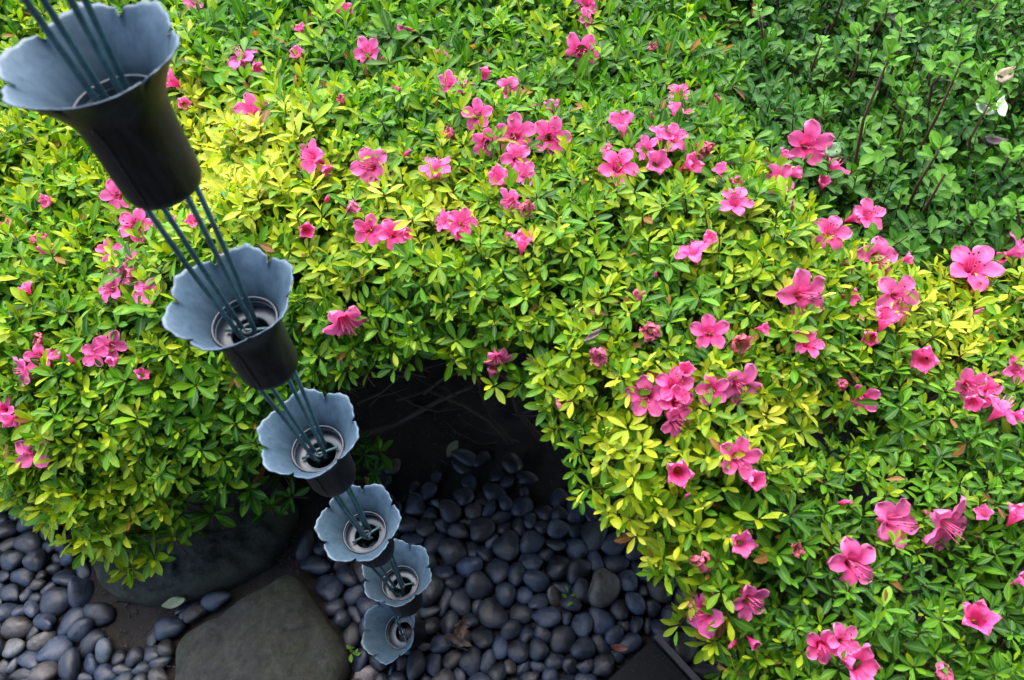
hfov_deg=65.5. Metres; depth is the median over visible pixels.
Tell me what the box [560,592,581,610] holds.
pebble
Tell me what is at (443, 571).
pebble
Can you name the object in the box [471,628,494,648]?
pebble
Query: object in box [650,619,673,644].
pebble
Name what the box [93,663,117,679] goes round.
pebble
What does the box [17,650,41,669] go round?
pebble
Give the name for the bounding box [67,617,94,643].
pebble
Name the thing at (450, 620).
pebble
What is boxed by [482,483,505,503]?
pebble
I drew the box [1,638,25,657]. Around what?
pebble
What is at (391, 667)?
pebble
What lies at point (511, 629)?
pebble
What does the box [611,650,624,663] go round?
pebble
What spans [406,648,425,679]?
pebble
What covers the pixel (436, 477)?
pebble
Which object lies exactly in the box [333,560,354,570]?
pebble
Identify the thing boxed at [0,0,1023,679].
ground
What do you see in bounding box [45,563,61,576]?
pebble
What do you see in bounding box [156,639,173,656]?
pebble
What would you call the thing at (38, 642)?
pebble
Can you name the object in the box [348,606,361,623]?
pebble
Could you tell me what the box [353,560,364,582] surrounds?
pebble
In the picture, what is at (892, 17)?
fallen leaf
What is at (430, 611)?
pebble
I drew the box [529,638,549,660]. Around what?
pebble
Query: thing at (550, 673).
pebble
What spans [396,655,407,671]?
pebble
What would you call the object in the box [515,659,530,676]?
pebble
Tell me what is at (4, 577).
pebbles
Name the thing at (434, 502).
pebble
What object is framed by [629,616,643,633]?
pebble
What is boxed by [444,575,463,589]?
pebble
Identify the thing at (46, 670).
pebble
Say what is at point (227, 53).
azalea bush
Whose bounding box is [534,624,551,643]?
pebble
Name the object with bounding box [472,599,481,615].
pebble
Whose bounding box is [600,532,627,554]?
pebble
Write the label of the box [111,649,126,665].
pebble
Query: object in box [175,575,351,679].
stepping stone
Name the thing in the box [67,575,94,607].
pebble
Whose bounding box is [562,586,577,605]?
weed sprout
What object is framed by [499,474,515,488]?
pebble
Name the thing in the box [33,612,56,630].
pebble
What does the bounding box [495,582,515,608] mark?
pebble
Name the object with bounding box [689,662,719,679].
pebble
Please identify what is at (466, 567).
pebble
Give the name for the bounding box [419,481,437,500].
pebble
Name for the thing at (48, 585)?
pebble
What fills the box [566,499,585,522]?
pebble
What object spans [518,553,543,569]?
pebble
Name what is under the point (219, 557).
stepping stone
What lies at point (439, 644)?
pebble
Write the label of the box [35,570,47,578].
pebble
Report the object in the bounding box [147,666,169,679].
pebble
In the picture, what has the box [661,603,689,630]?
pebble
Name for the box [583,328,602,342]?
fallen leaf
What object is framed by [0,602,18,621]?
pebble
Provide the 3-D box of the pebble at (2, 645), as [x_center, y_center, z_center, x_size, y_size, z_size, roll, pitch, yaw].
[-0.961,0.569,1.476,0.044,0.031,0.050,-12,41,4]
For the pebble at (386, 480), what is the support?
on the ground
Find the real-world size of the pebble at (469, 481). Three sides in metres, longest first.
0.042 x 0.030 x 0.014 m
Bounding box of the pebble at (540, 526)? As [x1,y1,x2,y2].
[534,519,548,534]
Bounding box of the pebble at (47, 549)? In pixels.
[42,541,54,554]
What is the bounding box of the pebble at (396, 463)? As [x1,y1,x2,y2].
[384,459,400,474]
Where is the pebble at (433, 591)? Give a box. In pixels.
[421,575,444,607]
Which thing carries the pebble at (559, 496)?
on the ground
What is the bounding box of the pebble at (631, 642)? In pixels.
[620,632,641,654]
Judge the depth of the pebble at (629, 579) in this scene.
1.45 m
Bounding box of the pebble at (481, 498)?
[473,491,487,507]
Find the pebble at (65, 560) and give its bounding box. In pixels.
[59,545,76,565]
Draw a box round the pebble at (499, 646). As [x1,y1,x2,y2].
[492,635,507,659]
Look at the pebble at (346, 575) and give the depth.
1.50 m
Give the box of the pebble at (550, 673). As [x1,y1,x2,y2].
[542,667,559,679]
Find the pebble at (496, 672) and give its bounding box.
[487,664,506,679]
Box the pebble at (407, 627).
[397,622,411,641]
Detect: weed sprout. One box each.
[346,645,360,661]
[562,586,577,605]
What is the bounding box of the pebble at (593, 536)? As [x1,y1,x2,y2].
[581,517,607,551]
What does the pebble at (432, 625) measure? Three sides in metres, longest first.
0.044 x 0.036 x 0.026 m
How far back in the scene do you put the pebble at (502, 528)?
1.54 m
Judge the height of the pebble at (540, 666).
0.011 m
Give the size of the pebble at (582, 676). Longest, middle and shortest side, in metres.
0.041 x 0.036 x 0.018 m
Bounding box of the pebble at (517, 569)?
[508,561,525,586]
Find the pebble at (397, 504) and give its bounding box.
[392,501,401,513]
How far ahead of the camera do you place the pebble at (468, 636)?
1.42 m
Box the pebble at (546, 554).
[537,548,553,561]
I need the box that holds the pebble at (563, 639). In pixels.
[549,625,575,652]
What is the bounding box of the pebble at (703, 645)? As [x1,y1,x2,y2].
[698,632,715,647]
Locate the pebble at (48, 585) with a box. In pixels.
[40,581,57,594]
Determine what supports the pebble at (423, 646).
on the ground
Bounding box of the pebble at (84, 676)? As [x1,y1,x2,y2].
[76,672,93,679]
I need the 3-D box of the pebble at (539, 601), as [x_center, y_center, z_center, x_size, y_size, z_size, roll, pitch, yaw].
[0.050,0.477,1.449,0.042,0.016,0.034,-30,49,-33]
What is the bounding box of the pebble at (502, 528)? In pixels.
[496,521,511,534]
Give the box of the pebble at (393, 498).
[390,494,395,505]
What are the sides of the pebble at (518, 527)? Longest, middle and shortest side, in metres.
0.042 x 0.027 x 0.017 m
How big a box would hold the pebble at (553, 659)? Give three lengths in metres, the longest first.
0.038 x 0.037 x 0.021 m
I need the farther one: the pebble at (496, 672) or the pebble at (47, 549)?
the pebble at (47, 549)
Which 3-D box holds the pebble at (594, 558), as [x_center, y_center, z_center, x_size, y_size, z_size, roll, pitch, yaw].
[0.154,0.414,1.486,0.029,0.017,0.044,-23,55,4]
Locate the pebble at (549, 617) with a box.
[532,606,561,627]
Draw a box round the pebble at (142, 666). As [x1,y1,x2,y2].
[131,661,149,674]
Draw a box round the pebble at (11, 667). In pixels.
[5,656,17,673]
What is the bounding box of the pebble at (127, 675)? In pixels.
[114,670,134,679]
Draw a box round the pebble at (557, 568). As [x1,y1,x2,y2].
[545,555,569,580]
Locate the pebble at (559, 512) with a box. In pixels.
[551,505,567,519]
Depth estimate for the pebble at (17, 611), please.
1.51 m
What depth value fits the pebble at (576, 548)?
1.50 m
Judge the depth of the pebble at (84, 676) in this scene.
1.44 m
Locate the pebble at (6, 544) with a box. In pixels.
[0,537,15,552]
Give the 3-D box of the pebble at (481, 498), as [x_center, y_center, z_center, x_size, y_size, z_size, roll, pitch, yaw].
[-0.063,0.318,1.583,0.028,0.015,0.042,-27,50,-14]
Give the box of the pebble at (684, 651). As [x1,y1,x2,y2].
[670,630,698,663]
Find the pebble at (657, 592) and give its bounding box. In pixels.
[647,578,671,603]
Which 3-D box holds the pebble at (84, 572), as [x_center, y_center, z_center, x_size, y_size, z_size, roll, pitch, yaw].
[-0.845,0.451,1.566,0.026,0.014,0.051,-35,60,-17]
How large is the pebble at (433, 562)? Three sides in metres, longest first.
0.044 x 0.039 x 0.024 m
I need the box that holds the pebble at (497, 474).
[489,467,507,483]
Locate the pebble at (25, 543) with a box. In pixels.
[12,531,42,554]
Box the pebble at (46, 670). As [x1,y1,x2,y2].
[28,661,57,679]
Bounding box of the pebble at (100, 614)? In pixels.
[82,602,115,626]
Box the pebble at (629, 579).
[617,569,638,591]
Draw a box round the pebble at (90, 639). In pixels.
[78,629,106,659]
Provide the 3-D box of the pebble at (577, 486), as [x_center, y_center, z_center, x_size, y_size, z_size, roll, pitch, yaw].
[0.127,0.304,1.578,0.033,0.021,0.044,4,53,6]
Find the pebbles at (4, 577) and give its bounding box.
[0,514,543,679]
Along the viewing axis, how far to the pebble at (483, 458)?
1.63 m
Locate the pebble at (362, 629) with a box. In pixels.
[359,617,366,637]
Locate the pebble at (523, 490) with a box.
[519,486,528,496]
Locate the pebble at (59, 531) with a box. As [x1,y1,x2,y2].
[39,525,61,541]
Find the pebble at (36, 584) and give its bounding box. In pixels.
[29,578,45,590]
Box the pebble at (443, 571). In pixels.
[432,564,454,579]
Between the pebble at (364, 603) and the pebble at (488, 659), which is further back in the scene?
the pebble at (364, 603)
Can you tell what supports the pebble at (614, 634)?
on the ground
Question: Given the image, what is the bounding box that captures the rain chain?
[0,0,468,664]
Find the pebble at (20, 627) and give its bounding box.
[0,616,33,639]
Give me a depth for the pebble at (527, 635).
1.42 m
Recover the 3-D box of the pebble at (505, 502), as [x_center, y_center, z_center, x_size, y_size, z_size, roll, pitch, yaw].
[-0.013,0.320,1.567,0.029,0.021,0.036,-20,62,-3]
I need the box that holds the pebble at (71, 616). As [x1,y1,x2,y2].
[57,607,83,635]
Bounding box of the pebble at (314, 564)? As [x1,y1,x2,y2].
[300,555,330,574]
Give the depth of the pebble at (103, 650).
1.45 m
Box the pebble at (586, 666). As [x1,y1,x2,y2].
[576,658,593,673]
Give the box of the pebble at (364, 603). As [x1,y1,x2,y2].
[356,594,380,616]
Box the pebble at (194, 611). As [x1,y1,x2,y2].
[182,600,208,622]
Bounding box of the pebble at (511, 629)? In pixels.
[500,619,522,640]
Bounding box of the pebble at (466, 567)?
[456,556,482,577]
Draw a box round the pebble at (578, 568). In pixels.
[566,558,592,584]
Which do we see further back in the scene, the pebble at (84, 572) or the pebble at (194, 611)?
the pebble at (84, 572)
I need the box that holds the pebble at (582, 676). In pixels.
[574,673,597,679]
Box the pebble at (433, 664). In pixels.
[425,652,441,676]
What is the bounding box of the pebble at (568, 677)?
[560,675,574,679]
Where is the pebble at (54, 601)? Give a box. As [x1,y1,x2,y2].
[39,587,69,617]
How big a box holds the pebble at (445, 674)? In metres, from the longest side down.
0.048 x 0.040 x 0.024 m
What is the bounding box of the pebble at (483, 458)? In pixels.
[474,451,490,466]
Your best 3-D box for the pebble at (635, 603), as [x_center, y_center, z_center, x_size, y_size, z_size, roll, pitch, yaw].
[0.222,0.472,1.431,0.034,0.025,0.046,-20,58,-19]
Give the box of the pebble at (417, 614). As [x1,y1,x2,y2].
[415,610,421,618]
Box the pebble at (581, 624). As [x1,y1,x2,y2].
[569,612,592,636]
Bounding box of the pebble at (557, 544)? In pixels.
[545,539,567,550]
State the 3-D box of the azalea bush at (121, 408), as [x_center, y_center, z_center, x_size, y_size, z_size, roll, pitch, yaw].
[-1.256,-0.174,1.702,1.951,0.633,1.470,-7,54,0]
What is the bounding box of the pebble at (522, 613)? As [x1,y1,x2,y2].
[508,604,533,624]
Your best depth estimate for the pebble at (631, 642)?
1.39 m
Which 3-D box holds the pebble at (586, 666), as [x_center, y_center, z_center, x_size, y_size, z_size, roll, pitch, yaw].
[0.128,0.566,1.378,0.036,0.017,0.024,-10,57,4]
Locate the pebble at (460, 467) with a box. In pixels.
[451,458,468,473]
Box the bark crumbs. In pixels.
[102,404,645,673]
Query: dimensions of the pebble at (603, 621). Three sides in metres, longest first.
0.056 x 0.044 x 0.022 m
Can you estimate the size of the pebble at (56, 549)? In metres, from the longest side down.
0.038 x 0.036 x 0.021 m
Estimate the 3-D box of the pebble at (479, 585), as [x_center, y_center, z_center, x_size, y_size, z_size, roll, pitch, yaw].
[-0.059,0.457,1.477,0.057,0.029,0.052,22,77,-6]
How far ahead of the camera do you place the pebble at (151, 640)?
1.47 m
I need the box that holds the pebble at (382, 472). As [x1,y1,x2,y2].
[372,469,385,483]
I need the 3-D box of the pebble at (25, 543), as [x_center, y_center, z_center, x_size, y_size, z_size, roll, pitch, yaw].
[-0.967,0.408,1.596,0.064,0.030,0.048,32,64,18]
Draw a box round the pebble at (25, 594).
[19,586,34,601]
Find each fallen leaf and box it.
[161,597,185,608]
[445,634,471,646]
[446,440,457,456]
[454,619,469,638]
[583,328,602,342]
[611,644,628,651]
[825,142,840,156]
[888,13,895,20]
[976,103,996,114]
[983,135,1009,144]
[995,66,1015,82]
[996,96,1007,116]
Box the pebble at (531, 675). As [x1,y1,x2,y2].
[519,671,539,679]
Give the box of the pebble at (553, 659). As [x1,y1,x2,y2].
[544,650,564,670]
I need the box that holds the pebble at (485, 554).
[477,546,493,561]
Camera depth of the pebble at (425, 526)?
1.54 m
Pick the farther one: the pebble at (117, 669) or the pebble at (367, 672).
the pebble at (117, 669)
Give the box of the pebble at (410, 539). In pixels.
[399,533,423,547]
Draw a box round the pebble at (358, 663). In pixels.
[351,649,367,673]
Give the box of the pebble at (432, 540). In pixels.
[423,532,447,553]
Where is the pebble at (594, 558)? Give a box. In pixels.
[587,551,603,570]
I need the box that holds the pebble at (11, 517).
[9,515,18,521]
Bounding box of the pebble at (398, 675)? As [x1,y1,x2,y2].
[389,670,407,679]
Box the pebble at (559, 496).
[550,488,569,507]
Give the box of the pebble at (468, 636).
[453,628,472,649]
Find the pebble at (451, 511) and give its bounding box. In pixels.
[439,499,463,523]
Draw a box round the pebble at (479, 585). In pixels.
[464,570,494,599]
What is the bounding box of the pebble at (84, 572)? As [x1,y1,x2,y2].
[76,562,90,578]
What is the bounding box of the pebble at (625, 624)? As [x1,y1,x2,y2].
[616,619,629,633]
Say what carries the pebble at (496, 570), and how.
on the ground
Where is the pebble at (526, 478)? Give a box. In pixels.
[517,471,538,484]
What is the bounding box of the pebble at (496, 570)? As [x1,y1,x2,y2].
[484,558,509,583]
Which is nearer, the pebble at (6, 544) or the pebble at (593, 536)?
the pebble at (593, 536)
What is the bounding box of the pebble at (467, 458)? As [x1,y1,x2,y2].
[451,449,475,466]
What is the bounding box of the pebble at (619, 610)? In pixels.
[610,599,629,620]
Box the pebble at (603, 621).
[589,606,614,635]
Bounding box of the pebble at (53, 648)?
[35,635,72,662]
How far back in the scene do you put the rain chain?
0.66 m
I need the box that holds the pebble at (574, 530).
[568,523,581,538]
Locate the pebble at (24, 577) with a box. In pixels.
[10,567,35,587]
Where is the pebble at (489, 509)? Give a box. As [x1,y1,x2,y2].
[482,499,495,517]
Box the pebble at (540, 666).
[530,660,546,672]
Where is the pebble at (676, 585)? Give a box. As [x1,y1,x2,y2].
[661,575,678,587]
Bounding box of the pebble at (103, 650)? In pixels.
[95,638,112,663]
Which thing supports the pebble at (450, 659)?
on the ground
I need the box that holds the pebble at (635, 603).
[625,592,645,614]
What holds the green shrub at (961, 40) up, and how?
on the ground
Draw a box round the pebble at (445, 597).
[438,587,452,617]
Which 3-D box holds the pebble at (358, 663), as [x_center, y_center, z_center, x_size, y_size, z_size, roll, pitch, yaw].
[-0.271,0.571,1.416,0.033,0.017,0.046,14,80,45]
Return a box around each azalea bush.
[0,0,772,155]
[0,33,392,588]
[145,67,880,679]
[717,119,1023,679]
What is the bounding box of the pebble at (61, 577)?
[52,569,76,586]
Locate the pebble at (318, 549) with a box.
[313,539,326,557]
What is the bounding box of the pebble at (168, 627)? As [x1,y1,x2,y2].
[154,616,185,640]
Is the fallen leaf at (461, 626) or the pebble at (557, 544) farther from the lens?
the pebble at (557, 544)
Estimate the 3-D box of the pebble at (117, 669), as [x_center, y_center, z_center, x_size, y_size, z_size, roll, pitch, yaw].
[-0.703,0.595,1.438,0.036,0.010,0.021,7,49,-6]
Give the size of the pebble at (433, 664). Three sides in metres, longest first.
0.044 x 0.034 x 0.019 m
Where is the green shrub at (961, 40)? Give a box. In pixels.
[716,0,1023,299]
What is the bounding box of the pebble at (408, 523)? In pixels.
[398,513,417,532]
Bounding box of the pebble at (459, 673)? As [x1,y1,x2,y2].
[453,667,465,679]
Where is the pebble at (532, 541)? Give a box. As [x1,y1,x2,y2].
[520,530,546,553]
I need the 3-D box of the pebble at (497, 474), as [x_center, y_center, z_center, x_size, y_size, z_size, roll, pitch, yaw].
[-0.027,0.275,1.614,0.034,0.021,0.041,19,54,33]
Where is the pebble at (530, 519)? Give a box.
[523,512,537,529]
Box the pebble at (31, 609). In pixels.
[23,600,39,617]
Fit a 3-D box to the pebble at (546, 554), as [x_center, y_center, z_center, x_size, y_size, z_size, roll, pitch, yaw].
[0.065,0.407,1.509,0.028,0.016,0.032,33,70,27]
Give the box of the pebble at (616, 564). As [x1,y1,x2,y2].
[603,554,629,574]
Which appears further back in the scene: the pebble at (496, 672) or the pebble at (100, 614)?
the pebble at (100, 614)
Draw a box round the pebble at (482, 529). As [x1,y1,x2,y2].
[470,517,495,541]
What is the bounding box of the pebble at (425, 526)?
[415,517,434,536]
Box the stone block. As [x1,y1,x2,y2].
[608,633,700,679]
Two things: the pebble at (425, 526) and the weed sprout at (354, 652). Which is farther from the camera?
the pebble at (425, 526)
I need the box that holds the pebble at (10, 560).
[0,550,24,571]
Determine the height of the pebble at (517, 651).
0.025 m
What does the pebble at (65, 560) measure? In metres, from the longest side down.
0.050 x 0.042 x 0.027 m
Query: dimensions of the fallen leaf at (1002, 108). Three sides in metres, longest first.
0.040 x 0.020 x 0.014 m
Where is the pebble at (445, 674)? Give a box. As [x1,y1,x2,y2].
[432,668,454,679]
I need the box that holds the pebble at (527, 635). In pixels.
[519,624,535,642]
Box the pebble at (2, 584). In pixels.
[0,582,7,591]
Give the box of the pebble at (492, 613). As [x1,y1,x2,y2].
[477,597,508,629]
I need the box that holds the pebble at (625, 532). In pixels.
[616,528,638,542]
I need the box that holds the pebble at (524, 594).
[515,586,532,604]
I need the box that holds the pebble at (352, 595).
[343,584,364,606]
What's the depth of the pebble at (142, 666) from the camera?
1.43 m
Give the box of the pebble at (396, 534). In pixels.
[393,530,399,538]
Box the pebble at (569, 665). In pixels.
[562,656,577,674]
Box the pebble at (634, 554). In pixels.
[625,544,641,560]
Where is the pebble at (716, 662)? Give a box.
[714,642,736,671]
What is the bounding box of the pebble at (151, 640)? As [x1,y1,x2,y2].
[146,625,157,646]
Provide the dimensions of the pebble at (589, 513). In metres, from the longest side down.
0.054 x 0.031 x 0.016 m
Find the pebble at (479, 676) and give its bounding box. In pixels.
[468,672,491,679]
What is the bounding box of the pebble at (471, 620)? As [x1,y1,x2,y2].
[462,613,479,627]
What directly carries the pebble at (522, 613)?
on the ground
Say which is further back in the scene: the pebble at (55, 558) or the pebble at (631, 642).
the pebble at (55, 558)
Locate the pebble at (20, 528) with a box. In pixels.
[16,518,38,532]
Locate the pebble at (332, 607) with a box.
[324,598,345,616]
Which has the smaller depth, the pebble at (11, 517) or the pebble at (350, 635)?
the pebble at (350, 635)
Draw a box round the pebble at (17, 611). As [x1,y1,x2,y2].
[11,605,25,616]
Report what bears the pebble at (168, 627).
on the ground
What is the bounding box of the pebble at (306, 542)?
[294,530,316,563]
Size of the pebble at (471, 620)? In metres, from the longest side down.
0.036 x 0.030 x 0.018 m
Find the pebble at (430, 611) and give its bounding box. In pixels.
[419,605,439,618]
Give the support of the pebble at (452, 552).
on the ground
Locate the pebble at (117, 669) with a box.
[112,663,132,674]
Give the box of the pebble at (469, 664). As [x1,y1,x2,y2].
[458,646,481,676]
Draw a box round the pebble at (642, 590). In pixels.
[638,584,647,596]
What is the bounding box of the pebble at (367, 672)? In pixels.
[353,665,379,679]
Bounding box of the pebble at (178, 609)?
[174,604,184,614]
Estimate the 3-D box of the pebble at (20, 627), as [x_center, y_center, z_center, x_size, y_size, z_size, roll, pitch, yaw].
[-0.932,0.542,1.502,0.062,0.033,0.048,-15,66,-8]
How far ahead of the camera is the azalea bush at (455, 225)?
1.07 m
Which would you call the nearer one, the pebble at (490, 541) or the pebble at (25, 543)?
the pebble at (490, 541)
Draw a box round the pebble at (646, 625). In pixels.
[643,617,651,635]
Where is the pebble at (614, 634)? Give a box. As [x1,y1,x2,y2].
[604,625,623,645]
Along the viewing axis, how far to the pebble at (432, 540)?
1.53 m
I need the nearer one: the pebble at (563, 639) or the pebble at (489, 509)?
the pebble at (563, 639)
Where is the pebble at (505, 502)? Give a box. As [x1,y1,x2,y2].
[498,494,512,510]
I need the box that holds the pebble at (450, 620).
[440,610,458,633]
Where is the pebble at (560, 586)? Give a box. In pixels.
[552,582,572,593]
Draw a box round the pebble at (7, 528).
[0,520,17,537]
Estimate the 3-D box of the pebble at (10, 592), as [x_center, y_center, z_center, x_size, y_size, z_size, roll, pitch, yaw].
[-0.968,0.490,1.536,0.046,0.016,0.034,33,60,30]
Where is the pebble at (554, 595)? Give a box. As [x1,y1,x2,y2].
[547,585,561,607]
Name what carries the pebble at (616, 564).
on the ground
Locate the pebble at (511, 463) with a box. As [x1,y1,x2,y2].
[501,452,522,474]
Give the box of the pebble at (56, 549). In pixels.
[52,535,70,552]
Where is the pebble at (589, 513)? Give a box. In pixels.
[584,500,597,520]
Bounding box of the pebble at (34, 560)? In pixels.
[22,548,47,571]
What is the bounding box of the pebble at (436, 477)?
[430,471,442,484]
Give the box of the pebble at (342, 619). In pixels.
[333,609,350,628]
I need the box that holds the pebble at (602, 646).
[591,633,611,653]
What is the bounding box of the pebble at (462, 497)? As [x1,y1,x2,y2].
[453,488,474,506]
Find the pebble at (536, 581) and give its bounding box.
[522,569,550,592]
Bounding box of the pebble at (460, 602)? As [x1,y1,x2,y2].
[450,588,470,616]
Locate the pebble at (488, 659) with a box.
[480,649,495,673]
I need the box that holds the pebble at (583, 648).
[570,636,596,660]
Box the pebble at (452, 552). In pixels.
[437,538,466,567]
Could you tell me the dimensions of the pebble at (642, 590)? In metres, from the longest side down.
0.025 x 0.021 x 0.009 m
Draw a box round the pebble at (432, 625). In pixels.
[424,616,440,634]
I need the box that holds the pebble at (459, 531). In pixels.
[447,523,469,539]
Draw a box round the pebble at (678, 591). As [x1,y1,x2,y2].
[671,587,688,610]
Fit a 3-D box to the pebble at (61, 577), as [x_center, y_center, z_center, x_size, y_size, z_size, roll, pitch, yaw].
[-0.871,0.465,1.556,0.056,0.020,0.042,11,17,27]
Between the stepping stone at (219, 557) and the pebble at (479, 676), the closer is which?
the pebble at (479, 676)
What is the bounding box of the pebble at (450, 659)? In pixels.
[442,649,461,669]
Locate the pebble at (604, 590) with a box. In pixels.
[588,567,620,608]
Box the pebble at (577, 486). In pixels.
[568,484,580,496]
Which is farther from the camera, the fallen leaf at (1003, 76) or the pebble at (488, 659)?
the pebble at (488, 659)
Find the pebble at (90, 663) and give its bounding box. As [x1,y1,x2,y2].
[84,653,97,675]
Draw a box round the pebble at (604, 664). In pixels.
[592,652,614,676]
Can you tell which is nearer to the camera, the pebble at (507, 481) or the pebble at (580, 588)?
the pebble at (580, 588)
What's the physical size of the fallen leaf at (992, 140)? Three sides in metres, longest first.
0.045 x 0.018 x 0.014 m
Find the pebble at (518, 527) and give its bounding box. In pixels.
[512,517,525,536]
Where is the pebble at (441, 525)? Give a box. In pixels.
[433,518,449,534]
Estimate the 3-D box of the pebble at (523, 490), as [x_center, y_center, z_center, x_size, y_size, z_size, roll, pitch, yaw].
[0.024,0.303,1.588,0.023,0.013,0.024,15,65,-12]
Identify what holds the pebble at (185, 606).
on the ground
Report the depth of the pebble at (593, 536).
1.50 m
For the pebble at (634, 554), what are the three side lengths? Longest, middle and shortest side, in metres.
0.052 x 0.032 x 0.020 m
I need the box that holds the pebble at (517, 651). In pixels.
[507,640,529,663]
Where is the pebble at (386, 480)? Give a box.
[380,474,391,488]
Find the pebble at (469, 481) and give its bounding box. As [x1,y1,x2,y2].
[462,475,475,492]
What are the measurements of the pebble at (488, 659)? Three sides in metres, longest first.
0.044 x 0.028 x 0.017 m
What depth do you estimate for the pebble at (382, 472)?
1.63 m
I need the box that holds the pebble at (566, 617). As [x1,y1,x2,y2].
[561,610,571,624]
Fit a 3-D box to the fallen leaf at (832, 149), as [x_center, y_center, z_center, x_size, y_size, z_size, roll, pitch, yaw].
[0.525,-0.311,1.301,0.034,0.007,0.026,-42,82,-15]
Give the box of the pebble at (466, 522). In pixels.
[460,518,471,529]
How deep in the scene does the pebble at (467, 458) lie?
1.62 m
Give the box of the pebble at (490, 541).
[485,533,499,548]
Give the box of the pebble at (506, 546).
[492,530,520,561]
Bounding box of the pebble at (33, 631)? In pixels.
[26,626,39,640]
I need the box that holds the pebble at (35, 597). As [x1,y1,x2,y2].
[28,593,41,602]
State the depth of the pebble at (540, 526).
1.52 m
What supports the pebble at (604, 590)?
on the ground
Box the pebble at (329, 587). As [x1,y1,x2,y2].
[315,574,344,601]
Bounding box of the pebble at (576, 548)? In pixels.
[565,538,588,560]
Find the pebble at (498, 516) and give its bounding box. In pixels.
[490,509,512,525]
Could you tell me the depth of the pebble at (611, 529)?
1.52 m
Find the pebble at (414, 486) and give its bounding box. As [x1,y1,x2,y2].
[409,482,419,493]
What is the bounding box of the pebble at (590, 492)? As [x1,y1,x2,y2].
[581,484,594,499]
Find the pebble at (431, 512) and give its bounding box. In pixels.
[422,505,438,520]
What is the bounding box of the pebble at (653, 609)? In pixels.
[645,599,660,618]
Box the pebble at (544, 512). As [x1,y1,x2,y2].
[534,505,552,520]
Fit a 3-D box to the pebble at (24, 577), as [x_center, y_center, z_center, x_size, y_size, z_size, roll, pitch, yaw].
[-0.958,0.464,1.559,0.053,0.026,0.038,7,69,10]
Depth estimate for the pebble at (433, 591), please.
1.45 m
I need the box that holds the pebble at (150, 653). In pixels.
[143,646,159,662]
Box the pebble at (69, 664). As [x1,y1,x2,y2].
[58,647,80,679]
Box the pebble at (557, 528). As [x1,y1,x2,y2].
[547,518,569,538]
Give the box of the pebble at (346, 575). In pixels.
[336,565,357,586]
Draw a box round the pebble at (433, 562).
[427,551,437,571]
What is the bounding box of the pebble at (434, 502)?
[429,499,439,508]
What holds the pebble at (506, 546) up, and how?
on the ground
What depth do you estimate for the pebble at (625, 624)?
1.42 m
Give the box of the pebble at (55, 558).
[51,553,58,562]
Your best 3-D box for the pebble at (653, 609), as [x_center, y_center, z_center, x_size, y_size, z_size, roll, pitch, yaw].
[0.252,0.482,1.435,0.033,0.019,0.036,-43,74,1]
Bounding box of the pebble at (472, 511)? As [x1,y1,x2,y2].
[464,503,483,519]
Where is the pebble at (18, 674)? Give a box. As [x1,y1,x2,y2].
[9,668,29,679]
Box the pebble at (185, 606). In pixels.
[179,604,188,619]
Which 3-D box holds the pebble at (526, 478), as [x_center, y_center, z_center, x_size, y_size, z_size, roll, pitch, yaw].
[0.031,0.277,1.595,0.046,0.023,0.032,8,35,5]
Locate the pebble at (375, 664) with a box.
[370,655,387,670]
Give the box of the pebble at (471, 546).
[465,541,479,556]
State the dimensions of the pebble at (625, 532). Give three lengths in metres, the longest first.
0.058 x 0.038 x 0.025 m
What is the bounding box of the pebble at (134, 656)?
[125,646,143,667]
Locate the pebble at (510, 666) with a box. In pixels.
[504,659,516,673]
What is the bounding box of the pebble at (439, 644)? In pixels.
[430,634,452,652]
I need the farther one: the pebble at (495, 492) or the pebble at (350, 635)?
the pebble at (495, 492)
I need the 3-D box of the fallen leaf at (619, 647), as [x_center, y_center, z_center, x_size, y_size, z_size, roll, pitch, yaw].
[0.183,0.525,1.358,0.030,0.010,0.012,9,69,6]
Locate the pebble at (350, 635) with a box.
[341,622,359,647]
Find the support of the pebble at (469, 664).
on the ground
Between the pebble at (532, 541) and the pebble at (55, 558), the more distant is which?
the pebble at (55, 558)
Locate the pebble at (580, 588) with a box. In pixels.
[571,578,589,603]
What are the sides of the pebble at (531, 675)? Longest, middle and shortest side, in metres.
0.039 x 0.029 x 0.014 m
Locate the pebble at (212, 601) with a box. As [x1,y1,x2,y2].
[200,591,231,611]
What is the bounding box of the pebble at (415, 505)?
[404,492,425,515]
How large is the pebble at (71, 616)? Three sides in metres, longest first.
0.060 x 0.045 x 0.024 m
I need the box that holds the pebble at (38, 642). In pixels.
[26,630,56,651]
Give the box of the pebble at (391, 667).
[387,659,396,675]
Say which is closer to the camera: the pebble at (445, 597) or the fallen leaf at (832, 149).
the fallen leaf at (832, 149)
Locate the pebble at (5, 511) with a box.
[0,507,12,513]
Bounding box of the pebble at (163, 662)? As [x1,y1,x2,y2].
[149,656,171,668]
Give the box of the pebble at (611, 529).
[607,515,620,533]
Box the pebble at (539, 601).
[528,593,548,609]
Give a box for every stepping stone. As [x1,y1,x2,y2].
[93,472,298,606]
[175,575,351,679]
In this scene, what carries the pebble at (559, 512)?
on the ground
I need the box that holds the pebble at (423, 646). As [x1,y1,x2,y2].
[418,642,429,651]
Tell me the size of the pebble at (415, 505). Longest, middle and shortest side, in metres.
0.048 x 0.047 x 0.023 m
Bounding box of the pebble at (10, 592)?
[0,583,19,601]
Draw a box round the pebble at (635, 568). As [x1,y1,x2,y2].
[631,560,653,582]
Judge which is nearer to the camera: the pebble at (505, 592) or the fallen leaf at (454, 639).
the fallen leaf at (454, 639)
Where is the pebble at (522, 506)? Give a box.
[511,496,533,517]
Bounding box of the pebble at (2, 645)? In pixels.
[0,636,4,655]

